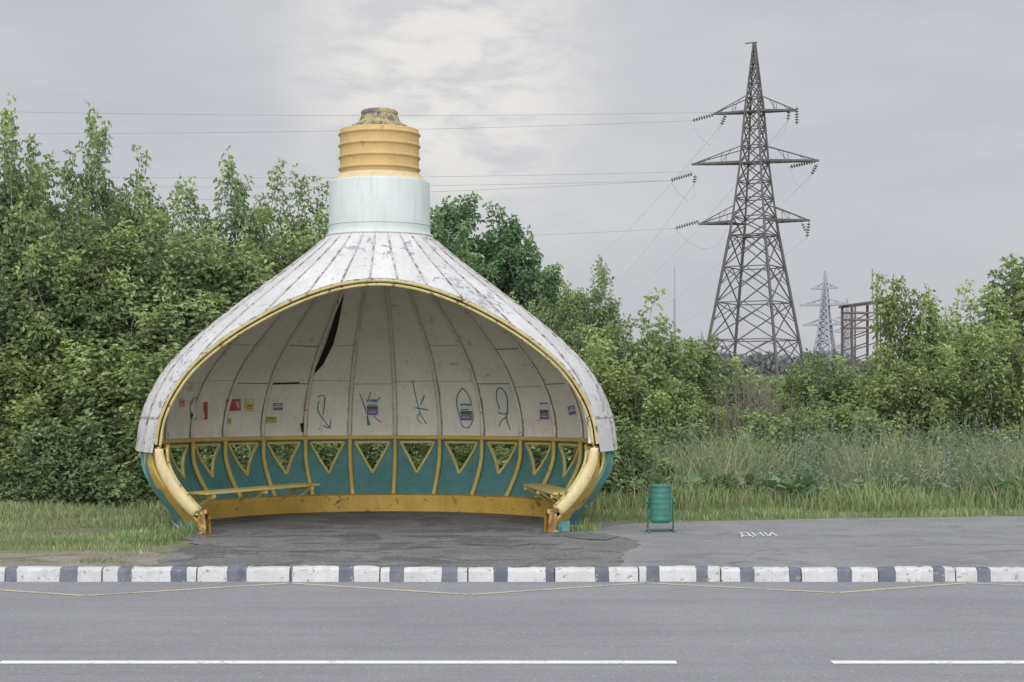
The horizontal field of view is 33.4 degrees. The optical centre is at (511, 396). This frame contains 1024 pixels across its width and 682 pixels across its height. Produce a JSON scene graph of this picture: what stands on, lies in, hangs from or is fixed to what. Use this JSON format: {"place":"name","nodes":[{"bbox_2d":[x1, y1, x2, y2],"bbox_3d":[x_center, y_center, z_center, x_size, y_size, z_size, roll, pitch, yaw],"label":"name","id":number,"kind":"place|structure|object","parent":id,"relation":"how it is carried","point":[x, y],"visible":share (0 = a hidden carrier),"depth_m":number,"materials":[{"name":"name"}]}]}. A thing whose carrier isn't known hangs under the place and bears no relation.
{"place":"outdoors","nodes":[
{"label":"outdoors","id":0,"kind":"place"},
{"bbox_2d":[150,511,640,568],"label":"pavement","id":1,"kind":"structure","parent":0,"point":[427,533],"depth_m":22.89,"materials":[{"name":"asphalt"}]},
{"bbox_2d":[135,108,617,533],"bbox_3d":[-2.114,-1.193,27.317,7.362,6.486,5.523,0,0,-4],"label":"bus stop shelter","id":2,"kind":"object","parent":1,"relation":"on","point":[378,313],"visible":0.99,"depth_m":28.38,"materials":[{"name":"white metal"}]},
{"bbox_2d":[208,535,950,565],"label":"pavement cracks","id":3,"kind":"object","parent":1,"relation":"on","point":[443,543],"visible":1,"depth_m":22.94,"materials":[{"name":"grey"}]},
{"bbox_2d":[567,533,617,539],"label":"puddle","id":4,"kind":"object","parent":1,"relation":"on","point":[592,536],"visible":1,"depth_m":23.94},
{"bbox_2d":[0,582,1023,681],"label":"road","id":5,"kind":"structure","parent":0,"point":[708,634],"depth_m":15.28,"materials":[{"name":"asphalt"}]},
{"bbox_2d":[0,565,1023,581],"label":"kerb","id":6,"kind":"structure","parent":5,"relation":"on","point":[368,573],"depth_m":19.41,"materials":[{"name":"white paint"}]},
{"bbox_2d":[0,661,1023,663],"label":"lane marking","id":7,"kind":"object","parent":5,"relation":"on","point":[467,662],"visible":1,"depth_m":13.47,"materials":[{"name":"white paint"}]},
{"bbox_2d":[0,582,1023,595],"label":"zigzag marking","id":8,"kind":"object","parent":5,"relation":"on","point":[503,592],"visible":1,"depth_m":18.68,"materials":[{"name":"yellow paint"}]},
{"bbox_2d":[0,503,1023,581],"bbox_3d":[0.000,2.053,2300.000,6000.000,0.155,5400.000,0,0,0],"label":"ground","id":9,"kind":"structure","parent":0,"point":[173,546],"depth_m":25.44,"materials":[{"name":"plant"}]},
{"bbox_2d":[0,153,34,355],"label":"box elder tree","id":10,"kind":"object","parent":9,"relation":"on","point":[8,195],"visible":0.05,"depth_m":33.97,"materials":[{"name":"green plant"}]},
{"bbox_2d":[0,262,50,444],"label":"box elder tree","id":11,"kind":"object","parent":9,"relation":"on","point":[13,342],"visible":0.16,"depth_m":32.17,"materials":[{"name":"green plant"}]},
{"bbox_2d":[0,341,56,499],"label":"young maple tree","id":12,"kind":"object","parent":9,"relation":"on","point":[5,408],"visible":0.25,"depth_m":31.82,"materials":[{"name":"green plant"}]},
{"bbox_2d":[0,93,66,390],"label":"box elder tree","id":13,"kind":"object","parent":9,"relation":"on","point":[34,196],"visible":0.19,"depth_m":33.57,"materials":[{"name":"green plant"}]},
{"bbox_2d":[0,412,67,504],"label":"shrub","id":14,"kind":"object","parent":9,"relation":"on","point":[26,438],"visible":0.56,"depth_m":30.87,"materials":[{"name":"green plant"}]},
{"bbox_2d":[0,417,93,505],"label":"shrub","id":15,"kind":"object","parent":9,"relation":"on","point":[42,494],"visible":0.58,"depth_m":30.95,"materials":[{"name":"green plant"}]},
{"bbox_2d":[18,338,75,477],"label":"young maple tree","id":16,"kind":"object","parent":9,"relation":"on","point":[47,380],"visible":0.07,"depth_m":31.98,"materials":[{"name":"green plant"}]},
{"bbox_2d":[0,336,104,494],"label":"young maple tree","id":17,"kind":"object","parent":9,"relation":"on","point":[32,408],"visible":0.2,"depth_m":31.83,"materials":[{"name":"green plant"}]},
{"bbox_2d":[11,150,97,270],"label":"box elder tree","id":18,"kind":"object","parent":9,"relation":"on","point":[55,210],"visible":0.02,"depth_m":35.80,"materials":[{"name":"green plant"}]},
{"bbox_2d":[0,200,115,404],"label":"box elder tree","id":19,"kind":"object","parent":9,"relation":"on","point":[5,300],"visible":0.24,"depth_m":32.66,"materials":[{"name":"green plant"}]},
{"bbox_2d":[20,418,121,504],"bbox_3d":[-8.121,1.243,31.684,2.447,1.803,1.944,0,0,15],"label":"shrub","id":20,"kind":"object","parent":9,"relation":"on","point":[82,477],"visible":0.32,"depth_m":31.14,"materials":[{"name":"green plant"}]},
{"bbox_2d":[0,186,147,462],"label":"box elder tree","id":21,"kind":"object","parent":9,"relation":"on","point":[100,259],"visible":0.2,"depth_m":32.73,"materials":[{"name":"green plant"}]},
{"bbox_2d":[40,339,123,500],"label":"young maple tree","id":22,"kind":"object","parent":9,"relation":"on","point":[62,390],"visible":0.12,"depth_m":31.83,"materials":[{"name":"green plant"}]},
{"bbox_2d":[0,551,166,566],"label":"dirt strip","id":23,"kind":"object","parent":9,"relation":"on","point":[43,559],"visible":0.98,"depth_m":20.83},
{"bbox_2d":[46,102,132,295],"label":"box elder tree","id":24,"kind":"object","parent":9,"relation":"on","point":[110,201],"visible":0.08,"depth_m":34.52,"materials":[{"name":"green plant"}]},
{"bbox_2d":[47,410,145,506],"bbox_3d":[-7.474,1.181,31.403,2.036,1.894,2.379,0,0,8],"label":"shrub","id":25,"kind":"object","parent":9,"relation":"on","point":[121,491],"visible":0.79,"depth_m":30.98,"materials":[{"name":"green plant"}]},
{"bbox_2d":[13,220,191,441],"bbox_3d":[-7.862,-0.669,33.198,3.167,5.637,3.384,0,0,1],"label":"box elder tree","id":26,"kind":"object","parent":9,"relation":"on","point":[96,320],"visible":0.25,"depth_m":32.67,"materials":[{"name":"green plant"}]},
{"bbox_2d":[62,351,146,502],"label":"young maple tree","id":27,"kind":"object","parent":9,"relation":"on","point":[115,370],"visible":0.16,"depth_m":31.67,"materials":[{"name":"green plant"}]},
{"bbox_2d":[51,323,176,503],"bbox_3d":[-7.101,0.371,32.117,2.929,3.556,2.697,0,0,26],"label":"young maple tree","id":28,"kind":"object","parent":9,"relation":"on","point":[137,388],"visible":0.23,"depth_m":31.65,"materials":[{"name":"green plant"}]},
{"bbox_2d":[97,433,156,505],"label":"shrub","id":29,"kind":"object","parent":9,"relation":"on","point":[148,486],"visible":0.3,"depth_m":31.17,"materials":[{"name":"green plant"}]},
{"bbox_2d":[95,424,159,502],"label":"shrub","id":30,"kind":"object","parent":9,"relation":"on","point":[136,472],"visible":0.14,"depth_m":31.31,"materials":[{"name":"green plant"}]},
{"bbox_2d":[91,303,208,503],"bbox_3d":[-6.589,0.195,32.450,3.178,3.947,3.169,0,0,-24],"label":"young maple tree","id":31,"kind":"object","parent":9,"relation":"on","point":[157,364],"visible":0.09,"depth_m":31.75,"materials":[{"name":"green plant"}]},
{"bbox_2d":[104,144,196,340],"bbox_3d":[-7.860,-1.562,35.975,2.822,7.526,2.359,0,0,36],"label":"box elder tree","id":32,"kind":"object","parent":9,"relation":"on","point":[144,196],"visible":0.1,"depth_m":35.58,"materials":[{"name":"green plant"}]},
{"bbox_2d":[90,201,218,366],"bbox_3d":[-6.860,-0.817,33.685,3.090,6.020,2.714,0,0,17],"label":"box elder tree","id":33,"kind":"object","parent":9,"relation":"on","point":[169,268],"visible":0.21,"depth_m":33.22,"materials":[{"name":"green plant"}]},
{"bbox_2d":[116,446,210,501],"bbox_3d":[-6.342,1.105,32.019,2.535,2.072,2.170,0,0,6],"label":"shrub","id":34,"kind":"object","parent":9,"relation":"on","point":[179,450],"visible":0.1,"depth_m":31.30,"materials":[{"name":"green plant"}]},
{"bbox_2d":[143,175,215,335],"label":"box elder tree","id":35,"kind":"object","parent":9,"relation":"on","point":[190,190],"visible":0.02,"depth_m":36.95,"materials":[{"name":"green plant"}]},
{"bbox_2d":[137,225,292,455],"bbox_3d":[-6.103,-0.623,33.824,4.118,5.609,4.133,0,0,34],"label":"box elder tree","id":36,"kind":"object","parent":9,"relation":"on","point":[173,321],"visible":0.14,"depth_m":33.15,"materials":[{"name":"green plant"}]},
{"bbox_2d":[181,145,277,294],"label":"box elder tree","id":37,"kind":"object","parent":9,"relation":"on","point":[236,225],"visible":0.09,"depth_m":35.91,"materials":[{"name":"green plant"}]},
{"bbox_2d":[199,444,285,470],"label":"shrub","id":38,"kind":"object","parent":9,"relation":"on","point":[241,452],"visible":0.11,"depth_m":30.97,"materials":[{"name":"green plant"}]},
{"bbox_2d":[191,207,317,451],"bbox_3d":[-5.149,-0.835,34.205,3.192,5.988,3.818,0,0,12],"label":"box elder tree","id":39,"kind":"object","parent":9,"relation":"on","point":[265,275],"visible":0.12,"depth_m":33.73,"materials":[{"name":"green plant"}]},
{"bbox_2d":[243,158,314,293],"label":"box elder tree","id":40,"kind":"object","parent":9,"relation":"on","point":[291,194],"visible":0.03,"depth_m":37.02,"materials":[{"name":"green plant"}]},
{"bbox_2d":[229,225,341,456],"bbox_3d":[-4.444,-0.670,34.326,3.432,5.638,3.667,0,0,17],"label":"box elder tree","id":41,"kind":"object","parent":9,"relation":"on","point":[308,238],"visible":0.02,"depth_m":34.18,"materials":[{"name":"green plant"}]},
{"bbox_2d":[276,444,296,469],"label":"shrub","id":42,"kind":"object","parent":9,"relation":"on","point":[287,453],"visible":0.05,"depth_m":31.66,"materials":[{"name":"green plant"}]},
{"bbox_2d":[285,175,328,255],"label":"box elder tree","id":43,"kind":"object","parent":9,"relation":"on","point":[321,224],"visible":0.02,"depth_m":37.40,"materials":[{"name":"green plant"}]},
{"bbox_2d":[32,518,603,566],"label":"weed tufts","id":44,"kind":"object","parent":9,"relation":"on","point":[154,539],"visible":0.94,"depth_m":23.35,"materials":[{"name":"green plant"}]},
{"bbox_2d":[316,443,338,468],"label":"shrub","id":45,"kind":"object","parent":9,"relation":"on","point":[323,450],"visible":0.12,"depth_m":31.87,"materials":[{"name":"green plant"}]},
{"bbox_2d":[327,443,426,466],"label":"shrub","id":46,"kind":"object","parent":9,"relation":"on","point":[376,452],"visible":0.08,"depth_m":31.48,"materials":[{"name":"green plant"}]},
{"bbox_2d":[411,443,468,469],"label":"shrub","id":47,"kind":"object","parent":9,"relation":"on","point":[422,457],"visible":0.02,"depth_m":31.53,"materials":[{"name":"green plant"}]},
{"bbox_2d":[430,206,493,446],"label":"elm tree","id":48,"kind":"object","parent":9,"relation":"on","point":[439,235],"visible":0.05,"depth_m":57.46,"materials":[{"name":"green plant"}]},
{"bbox_2d":[432,191,531,285],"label":"elm tree","id":49,"kind":"object","parent":9,"relation":"on","point":[464,213],"visible":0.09,"depth_m":61.34,"materials":[{"name":"green plant"}]},
{"bbox_2d":[458,201,534,448],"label":"elm tree","id":50,"kind":"object","parent":9,"relation":"on","point":[514,226],"visible":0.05,"depth_m":61.33,"materials":[{"name":"green plant"}]},
{"bbox_2d":[0,420,1023,566],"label":"grass","id":51,"kind":"structure","parent":9,"relation":"on","point":[740,505],"depth_m":29.85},
{"bbox_2d":[13,468,1023,504],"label":"burdock plants","id":52,"kind":"object","parent":9,"relation":"on","point":[797,482],"visible":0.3,"depth_m":30.72,"materials":[{"name":"green plant"}]},
{"bbox_2d":[479,231,567,334],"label":"elm tree","id":53,"kind":"object","parent":9,"relation":"on","point":[525,293],"visible":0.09,"depth_m":59.69,"materials":[{"name":"green plant"}]},
{"bbox_2d":[490,444,575,469],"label":"shrub","id":54,"kind":"object","parent":9,"relation":"on","point":[501,460],"visible":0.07,"depth_m":31.15,"materials":[{"name":"green plant"}]},
{"bbox_2d":[514,278,576,350],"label":"box elder tree","id":55,"kind":"object","parent":9,"relation":"on","point":[550,322],"visible":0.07,"depth_m":44.00,"materials":[{"name":"green plant"}]},
{"bbox_2d":[539,262,595,342],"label":"elm tree","id":56,"kind":"object","parent":9,"relation":"on","point":[559,269],"visible":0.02,"depth_m":65.48,"materials":[{"name":"green plant"}]},
{"bbox_2d":[554,276,586,353],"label":"box elder tree","id":57,"kind":"object","parent":9,"relation":"on","point":[564,315],"visible":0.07,"depth_m":45.82,"materials":[{"name":"green plant"}]},
{"bbox_2d":[568,320,597,365],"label":"box elder tree","id":58,"kind":"object","parent":9,"relation":"on","point":[583,352],"visible":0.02,"depth_m":40.98,"materials":[{"name":"green plant"}]},
{"bbox_2d":[534,445,637,500],"bbox_3d":[1.381,1.212,31.868,2.216,1.838,2.126,0,0,17],"label":"shrub","id":59,"kind":"object","parent":9,"relation":"on","point":[568,455],"visible":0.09,"depth_m":31.35,"materials":[{"name":"green plant"}]},
{"bbox_2d":[565,254,633,371],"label":"box elder tree","id":60,"kind":"object","parent":9,"relation":"on","point":[603,314],"visible":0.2,"depth_m":44.80,"materials":[{"name":"green plant"}]},
{"bbox_2d":[578,337,637,434],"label":"young maple tree","id":61,"kind":"object","parent":9,"relation":"on","point":[605,379],"visible":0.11,"depth_m":35.67,"materials":[{"name":"green plant"}]},
{"bbox_2d":[580,313,683,425],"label":"young maple tree","id":62,"kind":"object","parent":9,"relation":"on","point":[653,375],"visible":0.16,"depth_m":36.75,"materials":[{"name":"green plant"}]},
{"bbox_2d":[604,372,674,447],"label":"young maple tree","id":63,"kind":"object","parent":9,"relation":"on","point":[626,394],"visible":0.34,"depth_m":35.36,"materials":[{"name":"green plant"}]},
{"bbox_2d":[599,287,682,419],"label":"young maple tree","id":64,"kind":"object","parent":9,"relation":"on","point":[673,347],"visible":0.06,"depth_m":37.69,"materials":[{"name":"green plant"}]},
{"bbox_2d":[603,415,681,501],"bbox_3d":[2.052,1.237,31.838,2.451,1.818,1.946,0,0,41],"label":"shrub","id":65,"kind":"object","parent":9,"relation":"on","point":[633,446],"visible":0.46,"depth_m":31.56,"materials":[{"name":"green plant"}]},
{"bbox_2d":[622,414,701,461],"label":"shrub","id":66,"kind":"object","parent":9,"relation":"on","point":[668,434],"visible":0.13,"depth_m":34.75,"materials":[{"name":"green plant"}]},
{"bbox_2d":[632,312,706,419],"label":"young maple tree","id":67,"kind":"object","parent":9,"relation":"on","point":[660,348],"visible":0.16,"depth_m":37.62,"materials":[{"name":"green plant"}]},
{"bbox_2d":[640,380,708,436],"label":"young maple tree","id":68,"kind":"object","parent":9,"relation":"on","point":[684,421],"visible":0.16,"depth_m":35.86,"materials":[{"name":"green plant"}]},
{"bbox_2d":[663,416,733,460],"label":"shrub","id":69,"kind":"object","parent":9,"relation":"on","point":[698,432],"visible":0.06,"depth_m":34.69,"materials":[{"name":"green plant"}]},
{"bbox_2d":[674,334,734,434],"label":"young maple tree","id":70,"kind":"object","parent":9,"relation":"on","point":[707,365],"visible":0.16,"depth_m":39.59,"materials":[{"name":"green plant"}]},
{"bbox_2d":[678,382,731,445],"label":"young maple tree","id":71,"kind":"object","parent":9,"relation":"on","point":[712,422],"visible":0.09,"depth_m":35.70,"materials":[{"name":"green plant"}]},
{"bbox_2d":[700,356,764,425],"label":"young maple tree","id":72,"kind":"object","parent":9,"relation":"on","point":[737,371],"visible":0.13,"depth_m":40.66,"materials":[{"name":"green plant"}]},
{"bbox_2d":[670,42,818,381],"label":"transmission tower","id":73,"kind":"structure","parent":9,"relation":"on","point":[745,112],"depth_m":182.74,"materials":[{"name":"metal"}]},
{"bbox_2d":[0,111,810,320],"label":"power lines","id":74,"kind":"object","parent":73,"relation":"attached to","point":[445,176],"visible":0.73,"depth_m":174.74,"materials":[{"name":"metal"}]},
{"bbox_2d":[623,342,885,378],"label":"distant tree belt","id":75,"kind":"object","parent":9,"relation":"on","point":[767,364],"visible":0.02,"depth_m":414.70,"materials":[{"name":"green plant"}]},
{"bbox_2d":[707,368,807,448],"bbox_3d":[4.986,0.687,35.569,2.344,2.581,1.266,0,0,0],"label":"dry shrub","id":76,"kind":"object","parent":9,"relation":"on","point":[750,404],"visible":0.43,"depth_m":35.46,"materials":[{"name":"green plant"}]},
{"bbox_2d":[741,375,794,430],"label":"young maple tree","id":77,"kind":"object","parent":9,"relation":"on","point":[779,400],"visible":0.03,"depth_m":40.95,"materials":[{"name":"green plant"}]},
{"bbox_2d":[736,406,823,467],"bbox_3d":[5.005,1.141,34.578,2.447,1.987,2.095,0,0,41],"label":"shrub","id":78,"kind":"object","parent":9,"relation":"on","point":[766,423],"visible":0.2,"depth_m":34.56,"materials":[{"name":"green plant"}]},
{"bbox_2d":[699,372,869,407],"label":"distant tree belt","id":79,"kind":"object","parent":9,"relation":"on","point":[780,379],"visible":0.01,"depth_m":105.23,"materials":[{"name":"green plant"}]},
{"bbox_2d":[772,405,804,449],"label":"young maple tree","id":80,"kind":"object","parent":9,"relation":"on","point":[793,420],"visible":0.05,"depth_m":36.00,"materials":[{"name":"green plant"}]},
{"bbox_2d":[764,361,825,429],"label":"young maple tree","id":81,"kind":"object","parent":9,"relation":"on","point":[787,387],"visible":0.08,"depth_m":41.94,"materials":[{"name":"green plant"}]},
{"bbox_2d":[764,409,840,469],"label":"shrub","id":82,"kind":"object","parent":9,"relation":"on","point":[807,420],"visible":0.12,"depth_m":34.31,"materials":[{"name":"green plant"}]},
{"bbox_2d":[587,516,1023,567],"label":"footpath","id":83,"kind":"structure","parent":9,"relation":"on","point":[992,541],"depth_m":23.00,"materials":[{"name":"asphalt"}]},
{"bbox_2d":[645,484,675,532],"bbox_3d":[2.158,1.619,24.800,0.434,0.686,0.320,0,0,-6],"label":"litter bin","id":84,"kind":"object","parent":83,"relation":"on","point":[660,503],"visible":1,"depth_m":24.68,"materials":[{"name":"metal"}]},
{"bbox_2d":[613,409,1023,504],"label":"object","id":85,"kind":"object","parent":9,"relation":"on","point":[812,462],"visible":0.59,"depth_m":31.90,"materials":[{"name":"green plant"}]},
{"bbox_2d":[792,385,844,445],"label":"young maple tree","id":86,"kind":"object","parent":9,"relation":"on","point":[828,421],"visible":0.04,"depth_m":35.99,"materials":[{"name":"green plant"}]},
{"bbox_2d":[778,348,862,433],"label":"young maple tree","id":87,"kind":"object","parent":9,"relation":"on","point":[804,392],"visible":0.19,"depth_m":40.75,"materials":[{"name":"green plant"}]},
{"bbox_2d":[800,271,849,352],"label":"transmission tower","id":88,"kind":"structure","parent":9,"relation":"on","point":[825,304],"depth_m":559.32,"materials":[{"name":"metal"}]},
{"bbox_2d":[823,390,869,449],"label":"young maple tree","id":89,"kind":"object","parent":9,"relation":"on","point":[845,415],"visible":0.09,"depth_m":36.05,"materials":[{"name":"green plant"}]},
{"bbox_2d":[833,298,864,364],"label":"transmission tower","id":90,"kind":"structure","parent":9,"relation":"on","point":[848,334],"depth_m":799.14,"materials":[{"name":"metal"}]},
{"bbox_2d":[808,404,900,465],"bbox_3d":[6.967,1.143,34.802,2.037,1.983,2.380,0,0,2],"label":"shrub","id":91,"kind":"object","parent":9,"relation":"on","point":[867,422],"visible":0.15,"depth_m":34.57,"materials":[{"name":"green plant"}]},
{"bbox_2d":[842,355,875,423],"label":"young maple tree","id":92,"kind":"object","parent":9,"relation":"on","point":[869,366],"visible":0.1,"depth_m":41.17,"materials":[{"name":"green plant"}]},
{"bbox_2d":[838,269,880,377],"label":"substation gantry","id":93,"kind":"object","parent":9,"relation":"on","point":[854,319],"visible":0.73,"depth_m":149.88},
{"bbox_2d":[855,339,896,432],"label":"young maple tree","id":94,"kind":"object","parent":9,"relation":"on","point":[861,399],"visible":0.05,"depth_m":40.05,"materials":[{"name":"green plant"}]},
{"bbox_2d":[861,371,926,453],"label":"young maple tree","id":95,"kind":"object","parent":9,"relation":"on","point":[882,395],"visible":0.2,"depth_m":35.69,"materials":[{"name":"green plant"}]},
{"bbox_2d":[862,272,938,422],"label":"young maple tree","id":96,"kind":"object","parent":9,"relation":"on","point":[888,311],"visible":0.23,"depth_m":37.83,"materials":[{"name":"green plant"}]},
{"bbox_2d":[875,335,972,456],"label":"young maple tree","id":97,"kind":"object","parent":9,"relation":"on","point":[937,404],"visible":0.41,"depth_m":35.71,"materials":[{"name":"green plant"}]},
{"bbox_2d":[883,283,979,429],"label":"young maple tree","id":98,"kind":"object","parent":9,"relation":"on","point":[926,303],"visible":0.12,"depth_m":37.55,"materials":[{"name":"green plant"}]},
{"bbox_2d":[900,425,967,467],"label":"shrub","id":99,"kind":"object","parent":9,"relation":"on","point":[935,432],"visible":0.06,"depth_m":35.04,"materials":[{"name":"green plant"}]},
{"bbox_2d":[917,343,999,460],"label":"young maple tree","id":100,"kind":"object","parent":9,"relation":"on","point":[949,399],"visible":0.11,"depth_m":35.83,"materials":[{"name":"green plant"}]},
{"bbox_2d":[923,279,998,430],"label":"young maple tree","id":101,"kind":"object","parent":9,"relation":"on","point":[959,340],"visible":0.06,"depth_m":37.74,"materials":[{"name":"green plant"}]},
{"bbox_2d":[927,332,1023,446],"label":"young maple tree","id":102,"kind":"object","parent":9,"relation":"on","point":[984,388],"visible":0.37,"depth_m":35.51,"materials":[{"name":"green plant"}]},
{"bbox_2d":[951,294,1022,424],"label":"young maple tree","id":103,"kind":"object","parent":9,"relation":"on","point":[968,308],"visible":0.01,"depth_m":38.78,"materials":[{"name":"green plant"}]},
{"bbox_2d":[960,323,1023,452],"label":"young maple tree","id":104,"kind":"object","parent":9,"relation":"on","point":[1017,355],"visible":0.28,"depth_m":35.90,"materials":[{"name":"green plant"}]},
{"bbox_2d":[966,265,1023,416],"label":"young maple tree","id":105,"kind":"object","parent":9,"relation":"on","point":[1017,310],"visible":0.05,"depth_m":39.36,"materials":[{"name":"green plant"}]},
{"bbox_2d":[975,253,1023,409],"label":"young maple tree","id":106,"kind":"object","parent":9,"relation":"on","point":[1001,313],"visible":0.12,"depth_m":39.83,"materials":[{"name":"green plant"}]},
{"bbox_2d":[0,0,1023,379],"label":"sky","id":107,"kind":"structure","parent":0,"point":[911,112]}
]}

